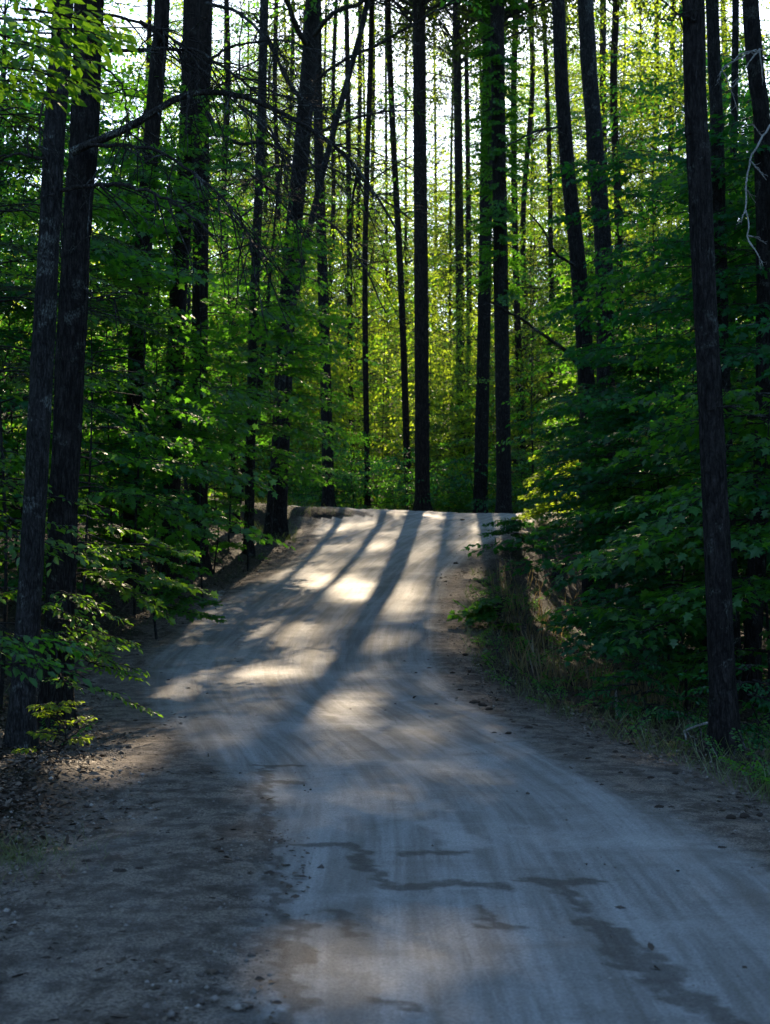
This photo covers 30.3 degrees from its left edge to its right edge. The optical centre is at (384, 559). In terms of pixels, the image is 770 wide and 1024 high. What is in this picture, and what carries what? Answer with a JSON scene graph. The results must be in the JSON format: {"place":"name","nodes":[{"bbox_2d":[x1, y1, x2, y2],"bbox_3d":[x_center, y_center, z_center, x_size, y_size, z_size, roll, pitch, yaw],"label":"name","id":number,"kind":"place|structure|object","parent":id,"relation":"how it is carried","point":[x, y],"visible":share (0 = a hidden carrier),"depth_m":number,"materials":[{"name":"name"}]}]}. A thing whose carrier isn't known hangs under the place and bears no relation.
{"place":"outdoors","nodes":[
{"label":"outdoors","id":0,"kind":"place"},
{"bbox_2d":[0,505,769,1023],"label":"road","id":1,"kind":"structure","parent":0,"point":[324,647],"depth_m":7.91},
{"bbox_2d":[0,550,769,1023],"bbox_3d":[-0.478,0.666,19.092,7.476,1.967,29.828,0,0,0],"label":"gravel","id":2,"kind":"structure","parent":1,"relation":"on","point":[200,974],"depth_m":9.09,"materials":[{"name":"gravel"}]},
{"bbox_2d":[0,316,769,889],"bbox_3d":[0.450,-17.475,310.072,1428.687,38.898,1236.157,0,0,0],"label":"ground","id":3,"kind":"structure","parent":0,"point":[140,626],"depth_m":21.10,"materials":[{"name":"brown soil"}]},
{"bbox_2d":[0,0,88,601],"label":"broadleaf tree","id":4,"kind":"object","parent":3,"relation":"on","point":[14,339],"visible":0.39,"depth_m":20.53,"materials":[{"name":"green plant"}]},
{"bbox_2d":[0,624,96,687],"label":"beech sapling","id":5,"kind":"object","parent":3,"relation":"on","point":[13,649],"visible":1,"depth_m":7.26,"materials":[{"name":"green plant"}]},
{"bbox_2d":[11,700,97,756],"bbox_3d":[-2.475,1.325,10.689,0.514,0.544,0.610,0,0,21],"label":"fern shrub","id":6,"kind":"object","parent":3,"relation":"on","point":[48,733],"visible":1,"depth_m":10.65,"materials":[{"name":"plant"}]},
{"bbox_2d":[0,446,126,661],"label":"beech sapling","id":7,"kind":"object","parent":3,"relation":"on","point":[11,548],"visible":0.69,"depth_m":12.69,"materials":[{"name":"green plant"}]},
{"bbox_2d":[0,427,128,604],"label":"beech shrub","id":8,"kind":"object","parent":3,"relation":"on","point":[16,514],"visible":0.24,"depth_m":21.00,"materials":[{"name":"green plant"}]},
{"bbox_2d":[0,101,175,620],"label":"beech sapling","id":9,"kind":"object","parent":3,"relation":"on","point":[21,259],"visible":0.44,"depth_m":15.56,"materials":[{"name":"green plant"}]},
{"bbox_2d":[0,43,185,709],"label":"hemlock sapling","id":10,"kind":"object","parent":3,"relation":"on","point":[32,289],"visible":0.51,"depth_m":14.09,"materials":[{"name":"green plant"}]},
{"bbox_2d":[0,93,197,509],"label":"maple sapling","id":11,"kind":"object","parent":3,"relation":"on","point":[160,489],"visible":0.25,"depth_m":21.98,"materials":[{"name":"green plant"}]},
{"bbox_2d":[41,575,163,728],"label":"beech sapling","id":12,"kind":"object","parent":3,"relation":"on","point":[89,635],"visible":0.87,"depth_m":12.54,"materials":[{"name":"green plant"}]},
{"bbox_2d":[0,92,208,561],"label":"maple sapling","id":13,"kind":"object","parent":3,"relation":"on","point":[9,265],"visible":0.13,"depth_m":24.07,"materials":[{"name":"green plant"}]},
{"bbox_2d":[44,437,167,583],"bbox_3d":[-5.012,-0.755,23.990,2.656,2.736,3.236,0,0,0],"label":"beech shrub","id":14,"kind":"object","parent":3,"relation":"on","point":[105,535],"visible":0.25,"depth_m":24.05,"materials":[{"name":"green plant"}]},
{"bbox_2d":[0,0,212,487],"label":"broadleaf tree","id":15,"kind":"object","parent":3,"relation":"on","point":[106,106],"visible":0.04,"depth_m":41.22,"materials":[{"name":"green plant"}]},
{"bbox_2d":[0,0,215,528],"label":"broadleaf tree","id":16,"kind":"object","parent":3,"relation":"on","point":[21,58],"visible":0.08,"depth_m":31.05,"materials":[{"name":"green plant"}]},
{"bbox_2d":[7,65,239,478],"bbox_3d":[-5.814,-5.404,30.225,5.200,10.101,5.880,0,0,19],"label":"maple sapling","id":17,"kind":"object","parent":3,"relation":"on","point":[134,131],"visible":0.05,"depth_m":30.60,"materials":[{"name":"green plant"}]},
{"bbox_2d":[0,0,248,751],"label":"tree","id":18,"kind":"object","parent":3,"relation":"on","point":[61,85],"visible":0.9,"depth_m":11.41,"materials":[{"name":"brown plant"}]},
{"bbox_2d":[0,64,269,534],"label":"maple sapling","id":19,"kind":"object","parent":3,"relation":"on","point":[139,94],"visible":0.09,"depth_m":26.93,"materials":[{"name":"green plant"}]},
{"bbox_2d":[0,147,270,595],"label":"maple sapling","id":20,"kind":"object","parent":3,"relation":"on","point":[221,346],"visible":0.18,"depth_m":25.54,"materials":[{"name":"green plant"}]},
{"bbox_2d":[74,456,218,629],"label":"maple sapling","id":21,"kind":"object","parent":3,"relation":"on","point":[124,589],"visible":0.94,"depth_m":14.72,"materials":[{"name":"green plant"}]},
{"bbox_2d":[0,176,295,657],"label":"maple sapling","id":22,"kind":"object","parent":3,"relation":"on","point":[120,271],"visible":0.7,"depth_m":18.98,"materials":[{"name":"green plant"}]},
{"bbox_2d":[3,138,297,617],"bbox_3d":[-3.681,-2.762,22.494,3.758,7.600,4.360,0,0,27],"label":"maple sapling","id":23,"kind":"object","parent":3,"relation":"on","point":[185,188],"visible":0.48,"depth_m":22.38,"materials":[{"name":"green plant"}]},
{"bbox_2d":[101,0,203,594],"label":"tree","id":24,"kind":"object","parent":3,"relation":"on","point":[152,125],"visible":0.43,"depth_m":24.88,"materials":[{"name":"brown plant"}]},
{"bbox_2d":[64,0,265,497],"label":"tree","id":25,"kind":"object","parent":3,"relation":"on","point":[150,17],"visible":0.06,"depth_m":61.91,"materials":[{"name":"green plant"}]},
{"bbox_2d":[143,515,226,639],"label":"maple sapling","id":26,"kind":"object","parent":3,"relation":"on","point":[167,593],"visible":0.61,"depth_m":20.75,"materials":[{"name":"green plant"}]},
{"bbox_2d":[120,0,267,378],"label":"tree","id":27,"kind":"object","parent":3,"relation":"on","point":[170,27],"visible":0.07,"depth_m":98.27,"materials":[{"name":"green plant"}]},
{"bbox_2d":[83,76,305,597],"bbox_3d":[-3.608,-3.894,26.398,4.458,9.374,4.944,0,0,0],"label":"maple sapling","id":28,"kind":"object","parent":3,"relation":"on","point":[280,318],"visible":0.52,"depth_m":25.95,"materials":[{"name":"green plant"}]},
{"bbox_2d":[85,141,336,498],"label":"broadleaf tree","id":29,"kind":"object","parent":3,"relation":"on","point":[189,302],"visible":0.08,"depth_m":51.94,"materials":[{"name":"green plant"}]},
{"bbox_2d":[7,0,455,730],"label":"tree","id":30,"kind":"object","parent":3,"relation":"on","point":[85,142],"visible":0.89,"depth_m":13.06,"materials":[{"name":"brown plant"}]},
{"bbox_2d":[143,152,343,551],"bbox_3d":[-3.575,-4.628,31.667,4.612,9.106,5.370,0,0,34],"label":"maple sapling","id":31,"kind":"object","parent":3,"relation":"on","point":[314,369],"visible":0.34,"depth_m":31.96,"materials":[{"name":"green plant"}]},
{"bbox_2d":[189,0,301,573],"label":"tree","id":32,"kind":"object","parent":3,"relation":"on","point":[205,33],"visible":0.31,"depth_m":28.86,"materials":[{"name":"brown plant"}]},
{"bbox_2d":[143,0,348,498],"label":"tree","id":33,"kind":"object","parent":3,"relation":"on","point":[228,53],"visible":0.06,"depth_m":59.93,"materials":[{"name":"green plant"}]},
{"bbox_2d":[182,0,361,495],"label":"tree","id":34,"kind":"object","parent":3,"relation":"on","point":[275,105],"visible":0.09,"depth_m":67.91,"materials":[{"name":"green plant"}]},
{"bbox_2d":[213,0,333,556],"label":"tree","id":35,"kind":"object","parent":3,"relation":"on","point":[264,4],"visible":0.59,"depth_m":32.91,"materials":[{"name":"brown plant"}]},
{"bbox_2d":[157,0,391,579],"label":"tree","id":36,"kind":"object","parent":3,"relation":"on","point":[178,298],"visible":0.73,"depth_m":26.53,"materials":[{"name":"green plant"}]},
{"bbox_2d":[208,187,369,481],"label":"maple sapling","id":37,"kind":"object","parent":3,"relation":"on","point":[342,397],"visible":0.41,"depth_m":40.96,"materials":[{"name":"green plant"}]},
{"bbox_2d":[208,220,387,570],"bbox_3d":[-2.050,-3.457,30.417,4.218,7.615,4.321,0,0,0],"label":"maple sapling","id":38,"kind":"object","parent":3,"relation":"on","point":[311,347],"visible":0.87,"depth_m":30.47,"materials":[{"name":"green plant"}]},
{"bbox_2d":[237,0,402,498],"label":"tree","id":39,"kind":"object","parent":3,"relation":"on","point":[333,78],"visible":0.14,"depth_m":79.91,"materials":[{"name":"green plant"}]},
{"bbox_2d":[212,0,433,506],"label":"tree","id":40,"kind":"object","parent":3,"relation":"on","point":[328,496],"visible":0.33,"depth_m":47.85,"materials":[{"name":"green plant"}]},
{"bbox_2d":[244,0,412,400],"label":"tree","id":41,"kind":"object","parent":3,"relation":"on","point":[325,27],"visible":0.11,"depth_m":95.96,"materials":[{"name":"green plant"}]},
{"bbox_2d":[291,424,414,508],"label":"shrub","id":42,"kind":"object","parent":3,"relation":"on","point":[387,480],"visible":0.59,"depth_m":48.77,"materials":[{"name":"green plant"}]},
{"bbox_2d":[209,0,499,538],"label":"tree","id":43,"kind":"object","parent":3,"relation":"on","point":[313,27],"visible":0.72,"depth_m":36.09,"materials":[{"name":"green plant"}]},
{"bbox_2d":[303,0,414,507],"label":"tree","id":44,"kind":"object","parent":3,"relation":"on","point":[359,123],"visible":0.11,"depth_m":87.89,"materials":[{"name":"green plant"}]},
{"bbox_2d":[262,0,456,507],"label":"tree","id":45,"kind":"object","parent":3,"relation":"on","point":[349,291],"visible":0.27,"depth_m":65.89,"materials":[{"name":"green plant"}]},
{"bbox_2d":[0,140,743,502],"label":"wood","id":46,"kind":"object","parent":3,"relation":"on","point":[334,292],"visible":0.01,"depth_m":163.57,"materials":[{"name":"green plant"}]},
{"bbox_2d":[258,0,490,545],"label":"leaning tree","id":47,"kind":"object","parent":3,"relation":"on","point":[268,525],"visible":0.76,"depth_m":34.94,"materials":[{"name":"brown plant"}]},
{"bbox_2d":[295,0,467,508],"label":"tree","id":48,"kind":"object","parent":3,"relation":"on","point":[364,326],"visible":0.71,"depth_m":49.92,"materials":[{"name":"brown plant"}]},
{"bbox_2d":[213,0,552,510],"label":"pine tree","id":49,"kind":"object","parent":3,"relation":"on","point":[421,360],"visible":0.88,"depth_m":46.81,"materials":[{"name":"brown plant"}]},
{"bbox_2d":[300,205,465,508],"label":"maple sapling","id":50,"kind":"object","parent":3,"relation":"on","point":[396,339],"visible":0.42,"depth_m":58.50,"materials":[{"name":"green plant"}]},
{"bbox_2d":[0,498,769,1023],"bbox_3d":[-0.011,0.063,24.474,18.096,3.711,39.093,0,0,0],"label":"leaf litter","id":51,"kind":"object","parent":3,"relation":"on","point":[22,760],"visible":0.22,"depth_m":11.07,"materials":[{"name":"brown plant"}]},
{"bbox_2d":[0,493,769,885],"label":"grass","id":52,"kind":"structure","parent":3,"relation":"on","point":[566,709],"depth_m":13.40,"materials":[{"name":"green plant"}]},
{"bbox_2d":[0,517,769,785],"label":"ground weeds","id":53,"kind":"object","parent":3,"relation":"on","point":[758,769],"visible":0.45,"depth_m":16.69,"materials":[{"name":"green plant"}]},
{"bbox_2d":[307,0,478,464],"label":"tree","id":54,"kind":"object","parent":3,"relation":"on","point":[387,232],"visible":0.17,"depth_m":93.04,"materials":[{"name":"green plant"}]},
{"bbox_2d":[321,0,466,509],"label":"tree","id":55,"kind":"object","parent":3,"relation":"on","point":[404,368],"visible":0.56,"depth_m":52.90,"materials":[{"name":"brown plant"}]},
{"bbox_2d":[342,441,456,509],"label":"shrub","id":56,"kind":"object","parent":3,"relation":"on","point":[391,463],"visible":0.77,"depth_m":47.96,"materials":[{"name":"green plant"}]},
{"bbox_2d":[328,1,478,401],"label":"tree","id":57,"kind":"object","parent":3,"relation":"on","point":[406,229],"visible":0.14,"depth_m":98.07,"materials":[{"name":"green plant"}]},
{"bbox_2d":[374,16,479,409],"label":"tree","id":58,"kind":"object","parent":3,"relation":"on","point":[436,156],"visible":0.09,"depth_m":119.33,"materials":[{"name":"green plant"}]},
{"bbox_2d":[355,292,518,512],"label":"maple sapling","id":59,"kind":"object","parent":3,"relation":"on","point":[430,378],"visible":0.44,"depth_m":58.35,"materials":[{"name":"green plant"}]},
{"bbox_2d":[377,245,511,492],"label":"maple sapling","id":60,"kind":"object","parent":3,"relation":"on","point":[445,288],"visible":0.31,"depth_m":63.78,"materials":[{"name":"green plant"}]},
{"bbox_2d":[359,2,543,438],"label":"tree","id":61,"kind":"object","parent":3,"relation":"on","point":[450,233],"visible":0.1,"depth_m":96.32,"materials":[{"name":"green plant"}]},
{"bbox_2d":[391,268,523,511],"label":"maple sapling","id":62,"kind":"object","parent":3,"relation":"on","point":[475,347],"visible":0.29,"depth_m":63.31,"materials":[{"name":"green plant"}]},
{"bbox_2d":[322,0,604,508],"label":"pine tree","id":63,"kind":"object","parent":3,"relation":"on","point":[458,143],"visible":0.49,"depth_m":71.82,"materials":[{"name":"green plant"}]},
{"bbox_2d":[397,3,538,450],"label":"tree","id":64,"kind":"object","parent":3,"relation":"on","point":[467,117],"visible":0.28,"depth_m":79.88,"materials":[{"name":"green plant"}]},
{"bbox_2d":[399,37,561,407],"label":"tree","id":65,"kind":"object","parent":3,"relation":"on","point":[474,313],"visible":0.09,"depth_m":101.41,"materials":[{"name":"green plant"}]},
{"bbox_2d":[447,595,521,634],"bbox_3d":[1.527,0.900,22.226,0.970,0.718,1.384,0,0,26],"label":"fern shrub","id":66,"kind":"object","parent":3,"relation":"on","point":[484,610],"visible":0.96,"depth_m":21.94,"materials":[{"name":"green plant"}]},
{"bbox_2d":[301,0,673,512],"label":"pine tree","id":67,"kind":"object","parent":3,"relation":"on","point":[480,490],"visible":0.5,"depth_m":48.87,"materials":[{"name":"brown plant"}]},
{"bbox_2d":[398,2,578,486],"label":"tree","id":68,"kind":"object","parent":3,"relation":"on","point":[538,112],"visible":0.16,"depth_m":94.33,"materials":[{"name":"green plant"}]},
{"bbox_2d":[429,341,553,512],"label":"maple sapling","id":69,"kind":"object","parent":3,"relation":"on","point":[472,394],"visible":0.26,"depth_m":60.16,"materials":[{"name":"green plant"}]},
{"bbox_2d":[454,0,544,513],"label":"tree","id":70,"kind":"object","parent":3,"relation":"on","point":[501,212],"visible":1,"depth_m":45.80,"materials":[{"name":"green plant"}]},
{"bbox_2d":[437,261,577,487],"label":"maple sapling","id":71,"kind":"object","parent":3,"relation":"on","point":[514,453],"visible":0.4,"depth_m":51.34,"materials":[{"name":"green plant"}]},
{"bbox_2d":[438,17,592,507],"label":"tree","id":72,"kind":"object","parent":3,"relation":"on","point":[522,222],"visible":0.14,"depth_m":75.89,"materials":[{"name":"green plant"}]},
{"bbox_2d":[427,2,611,511],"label":"tree","id":73,"kind":"object","parent":3,"relation":"on","point":[517,308],"visible":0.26,"depth_m":61.92,"materials":[{"name":"green plant"}]},
{"bbox_2d":[481,518,557,557],"bbox_3d":[3.096,-0.477,33.186,1.726,1.035,1.969,0,0,0],"label":"fern shrub","id":74,"kind":"object","parent":3,"relation":"on","point":[514,524],"visible":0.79,"depth_m":33.09,"materials":[{"name":"green plant"}]},
{"bbox_2d":[465,18,593,446],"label":"tree","id":75,"kind":"object","parent":3,"relation":"on","point":[531,168],"visible":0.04,"depth_m":111.60,"materials":[{"name":"green plant"}]},
{"bbox_2d":[429,155,631,501],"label":"maple sapling","id":76,"kind":"object","parent":3,"relation":"on","point":[493,363],"visible":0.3,"depth_m":49.95,"materials":[{"name":"green plant"}]},
{"bbox_2d":[480,0,604,628],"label":"tree","id":77,"kind":"object","parent":3,"relation":"on","point":[576,261],"visible":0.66,"depth_m":29.86,"materials":[{"name":"brown plant"}]},
{"bbox_2d":[510,450,580,523],"bbox_3d":[4.535,-1.865,37.460,2.512,2.070,2.612,0,0,0],"label":"beech shrub","id":78,"kind":"object","parent":3,"relation":"on","point":[532,514],"visible":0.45,"depth_m":37.47,"materials":[{"name":"green plant"}]},
{"bbox_2d":[449,0,642,507],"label":"tree","id":79,"kind":"object","parent":3,"relation":"on","point":[549,214],"visible":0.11,"depth_m":65.91,"materials":[{"name":"green plant"}]},
{"bbox_2d":[530,0,618,598],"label":"tree","id":80,"kind":"object","parent":3,"relation":"on","point":[590,87],"visible":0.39,"depth_m":31.34,"materials":[{"name":"brown plant"}]},
{"bbox_2d":[512,251,637,455],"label":"maple sapling","id":81,"kind":"object","parent":3,"relation":"on","point":[562,305],"visible":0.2,"depth_m":33.64,"materials":[{"name":"green plant"}]},
{"bbox_2d":[481,535,694,714],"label":"dry grass","id":82,"kind":"structure","parent":3,"relation":"on","point":[577,669],"depth_m":18.19,"materials":[{"name":"plant"}]},
{"bbox_2d":[481,50,707,523],"bbox_3d":[6.370,-6.212,36.549,7.008,13.101,6.748,0,0,-22],"label":"maple sapling","id":83,"kind":"object","parent":3,"relation":"on","point":[625,115],"visible":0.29,"depth_m":36.17,"materials":[{"name":"green plant"}]},
{"bbox_2d":[520,1,685,391],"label":"tree","id":84,"kind":"object","parent":3,"relation":"on","point":[584,119],"visible":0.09,"depth_m":96.37,"materials":[{"name":"green plant"}]},
{"bbox_2d":[461,147,755,639],"bbox_3d":[4.668,-2.778,24.712,5.564,9.101,6.642,0,0,-25],"label":"maple sapling","id":85,"kind":"object","parent":3,"relation":"on","point":[563,409],"visible":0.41,"depth_m":24.68,"materials":[{"name":"green plant"}]},
{"bbox_2d":[509,0,709,499],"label":"tree","id":86,"kind":"object","parent":3,"relation":"on","point":[612,72],"visible":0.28,"depth_m":57.92,"materials":[{"name":"green plant"}]},
{"bbox_2d":[522,341,700,585],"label":"maple sapling","id":87,"kind":"object","parent":3,"relation":"on","point":[669,371],"visible":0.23,"depth_m":26.87,"materials":[{"name":"green plant"}]},
{"bbox_2d":[560,0,706,458],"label":"tree","id":88,"kind":"object","parent":3,"relation":"on","point":[640,25],"visible":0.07,"depth_m":91.94,"materials":[{"name":"green plant"}]},
{"bbox_2d":[524,375,750,673],"bbox_3d":[4.011,-0.433,21.841,3.911,4.759,2.773,0,0,42],"label":"maple sapling","id":89,"kind":"object","parent":3,"relation":"on","point":[633,419],"visible":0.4,"depth_m":21.84,"materials":[{"name":"green plant"}]},
{"bbox_2d":[505,68,769,574],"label":"maple sapling","id":90,"kind":"object","parent":3,"relation":"on","point":[665,123],"visible":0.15,"depth_m":29.81,"materials":[{"name":"green plant"}]},
{"bbox_2d":[537,533,750,712],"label":"maple sapling","id":91,"kind":"object","parent":3,"relation":"on","point":[611,626],"visible":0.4,"depth_m":16.82,"materials":[{"name":"green plant"}]},
{"bbox_2d":[525,134,769,648],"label":"maple sapling","id":92,"kind":"object","parent":3,"relation":"on","point":[666,183],"visible":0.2,"depth_m":21.12,"materials":[{"name":"green plant"}]},
{"bbox_2d":[542,383,769,728],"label":"maple sapling","id":93,"kind":"object","parent":3,"relation":"on","point":[655,547],"visible":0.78,"depth_m":15.07,"materials":[{"name":"green plant"}]},
{"bbox_2d":[542,110,769,546],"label":"maple sapling","id":94,"kind":"object","parent":3,"relation":"on","point":[736,355],"visible":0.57,"depth_m":18.48,"materials":[{"name":"green plant"}]},
{"bbox_2d":[578,0,743,506],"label":"tree","id":95,"kind":"object","parent":3,"relation":"on","point":[670,149],"visible":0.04,"depth_m":65.90,"materials":[{"name":"green plant"}]},
{"bbox_2d":[596,0,769,499],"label":"tree","id":96,"kind":"object","parent":3,"relation":"on","point":[664,63],"visible":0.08,"depth_m":58.10,"materials":[{"name":"green plant"}]},
{"bbox_2d":[602,42,769,580],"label":"broadleaf tree","id":97,"kind":"object","parent":3,"relation":"on","point":[745,99],"visible":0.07,"depth_m":26.19,"materials":[{"name":"green plant"}]},
{"bbox_2d":[634,0,738,661],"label":"tree","id":98,"kind":"object","parent":3,"relation":"on","point":[735,45],"visible":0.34,"depth_m":23.96,"materials":[{"name":"green plant"}]},
{"bbox_2d":[628,0,755,757],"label":"tree","id":99,"kind":"object","parent":3,"relation":"on","point":[723,716],"visible":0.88,"depth_m":11.42,"materials":[{"name":"brown plant"}]},
{"bbox_2d":[624,0,769,514],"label":"tree","id":100,"kind":"object","parent":3,"relation":"on","point":[728,28],"visible":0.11,"depth_m":51.88,"materials":[{"name":"green plant"}]},
{"bbox_2d":[677,316,769,554],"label":"broadleaf tree","id":101,"kind":"object","parent":3,"relation":"on","point":[748,456],"visible":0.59,"depth_m":15.58,"materials":[{"name":"green plant"}]},
{"bbox_2d":[678,662,769,750],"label":"fern shrub","id":102,"kind":"object","parent":3,"relation":"on","point":[759,699],"visible":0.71,"depth_m":12.16,"materials":[{"name":"plant"}]},
{"bbox_2d":[706,0,742,691],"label":"tree","id":103,"kind":"object","parent":3,"relation":"on","point":[714,70],"visible":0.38,"depth_m":18.92,"materials":[{"name":"brown plant"}]},
{"bbox_2d":[715,0,769,703],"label":"tree","id":104,"kind":"object","parent":3,"relation":"on","point":[753,52],"visible":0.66,"depth_m":17.91,"materials":[{"name":"brown plant"}]},
{"bbox_2d":[0,0,769,330],"label":"sky","id":105,"kind":"structure","parent":0,"point":[765,25],"materials":[{"name":"white"}]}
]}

